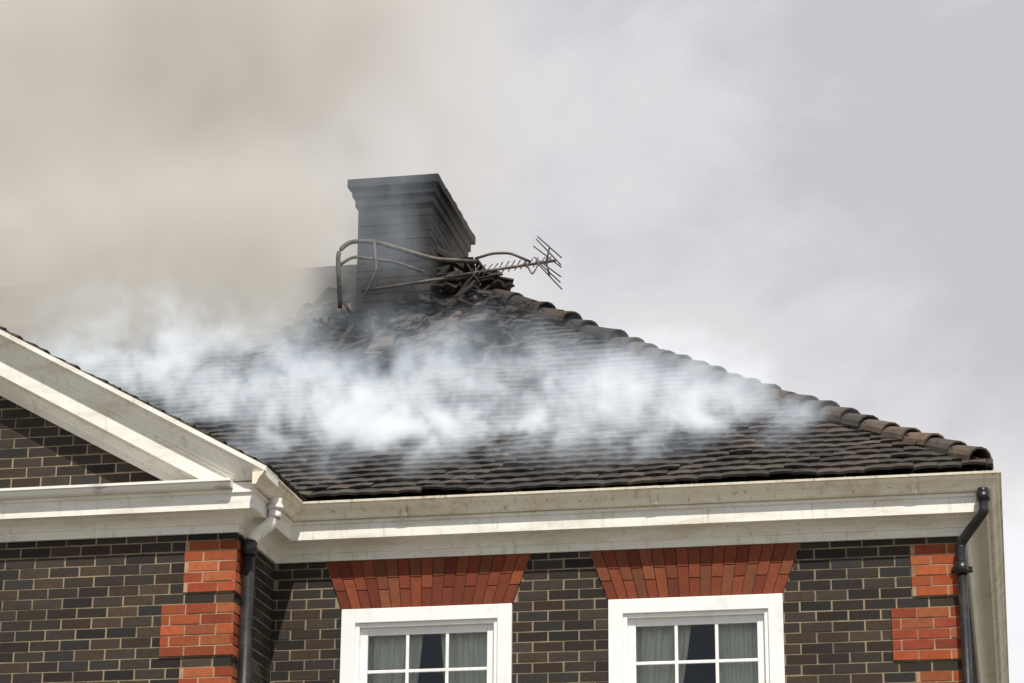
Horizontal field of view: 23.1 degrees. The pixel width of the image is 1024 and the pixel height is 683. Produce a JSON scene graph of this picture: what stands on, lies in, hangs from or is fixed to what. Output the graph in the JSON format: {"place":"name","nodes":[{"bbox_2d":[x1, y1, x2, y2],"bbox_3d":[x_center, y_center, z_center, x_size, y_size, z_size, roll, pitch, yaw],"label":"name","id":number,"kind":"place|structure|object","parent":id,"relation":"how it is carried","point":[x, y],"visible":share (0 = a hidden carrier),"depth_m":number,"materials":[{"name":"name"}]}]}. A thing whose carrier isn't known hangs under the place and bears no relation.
{"place":"outdoors","nodes":[
{"label":"outdoors","id":0,"kind":"place"},
{"bbox_2d":[0,0,1023,682],"label":"sky","id":1,"kind":"structure","parent":0,"point":[821,199],"materials":[{"name":"grey"}]},
{"label":"ground","id":2,"kind":"structure","parent":0,"visible":0},
{"bbox_2d":[0,396,977,682],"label":"brick courses","id":3,"kind":"object","parent":2,"relation":"on","point":[312,656],"visible":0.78,"depth_m":17.68,"materials":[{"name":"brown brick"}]},
{"bbox_2d":[340,603,512,682],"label":"frame","id":4,"kind":"object","parent":3,"relation":"attached to","point":[360,627],"visible":1,"depth_m":18.07,"materials":[{"name":"white paint"}]},
{"bbox_2d":[368,633,486,682],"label":"curtain","id":5,"kind":"object","parent":4,"relation":"hanging from","point":[465,651],"visible":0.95,"depth_m":18.16,"materials":[{"name":"white fabric"}]},
{"bbox_2d":[418,634,443,682],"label":"room interior","id":6,"kind":"object","parent":4,"relation":"attached to","point":[431,655],"visible":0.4,"depth_m":19.42,"materials":[{"name":"grey"}]},
{"bbox_2d":[0,482,998,682],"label":"eaves cornice","id":7,"kind":"structure","parent":3,"relation":"attached to","point":[240,509],"depth_m":17.82,"materials":[{"name":"white paint"}]},
{"bbox_2d":[0,478,233,499],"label":"lead capped ledge","id":8,"kind":"object","parent":7,"relation":"on","point":[118,488],"visible":0.88,"depth_m":17.59,"materials":[{"name":"grey metal"}]},
{"bbox_2d":[0,329,277,486],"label":"raking cornice","id":9,"kind":"structure","parent":8,"relation":"on","point":[111,420],"depth_m":17.84,"materials":[{"name":"beige paint"}]},
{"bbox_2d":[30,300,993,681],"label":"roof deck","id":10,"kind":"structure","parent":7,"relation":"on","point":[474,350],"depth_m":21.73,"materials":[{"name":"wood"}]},
{"bbox_2d":[276,294,501,383],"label":"burnt timbers","id":11,"kind":"object","parent":10,"relation":"on","point":[341,350],"visible":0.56,"depth_m":22.38,"materials":[{"name":"brown wood"}]},
{"bbox_2d":[336,236,561,308],"bbox_3d":[-0.585,-0.660,22.675,2.072,0.680,0.233,-2,-19,6],"label":"tv antenna","id":12,"kind":"object","parent":11,"relation":"on","point":[339,263],"visible":1,"depth_m":22.69,"materials":[{"name":"metal"}]},
{"bbox_2d":[353,183,469,341],"bbox_3d":[-0.959,-0.034,23.741,0.780,2.470,1.610,-3,-19,11],"label":"chimney","id":13,"kind":"object","parent":10,"relation":"on","point":[425,202],"visible":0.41,"depth_m":23.30,"materials":[{"name":"grey concrete"}]},
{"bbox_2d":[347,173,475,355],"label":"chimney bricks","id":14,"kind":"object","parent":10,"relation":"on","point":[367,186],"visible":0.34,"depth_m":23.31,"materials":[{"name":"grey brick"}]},
{"bbox_2d":[0,246,991,460],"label":"hip and ridge tiles","id":15,"kind":"object","parent":10,"relation":"attached to","point":[834,411],"visible":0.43,"depth_m":20.41,"materials":[{"name":"ceramic"}]},
{"bbox_2d":[0,257,993,500],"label":"roof tiles","id":16,"kind":"object","parent":10,"relation":"on","point":[322,446],"visible":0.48,"depth_m":20.14,"materials":[{"name":"ceramic"}]},
{"bbox_2d":[268,259,625,386],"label":"slipped tiles","id":17,"kind":"object","parent":16,"relation":"on","point":[415,320],"visible":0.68,"depth_m":22.56,"materials":[{"name":"ceramic"}]},
{"bbox_2d":[252,467,1008,682],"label":"eaves gutter","id":18,"kind":"object","parent":7,"relation":"attached to","point":[296,507],"visible":1,"depth_m":17.87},
{"bbox_2d":[475,470,987,493],"bbox_3d":[0.953,1.030,17.819,4.811,0.022,0.031,-3,-19,11],"label":"gutter moss","id":19,"kind":"object","parent":7,"relation":"on","point":[675,484],"visible":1,"depth_m":17.77,"materials":[{"name":"green plant"}]},
{"bbox_2d":[237,487,989,682],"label":"downpipes","id":20,"kind":"object","parent":3,"relation":"attached to","point":[962,569],"visible":1,"depth_m":17.39,"materials":[{"name":"black metal"}]},
{"bbox_2d":[608,593,785,682],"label":"frame","id":21,"kind":"object","parent":3,"relation":"attached to","point":[627,617],"visible":1,"depth_m":17.70,"materials":[{"name":"white paint"}]},
{"bbox_2d":[636,623,757,682],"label":"curtain","id":22,"kind":"object","parent":21,"relation":"hanging from","point":[737,641],"visible":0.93,"depth_m":17.79,"materials":[{"name":"white fabric"}]},
{"bbox_2d":[684,625,715,682],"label":"room interior","id":23,"kind":"object","parent":21,"relation":"attached to","point":[701,646],"visible":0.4,"depth_m":19.02,"materials":[{"name":"grey"}]},
{"bbox_2d":[159,539,971,682],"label":"red brick dressings","id":24,"kind":"structure","parent":2,"relation":"on","point":[700,586],"depth_m":17.76,"materials":[{"name":"red brick"}]}
]}

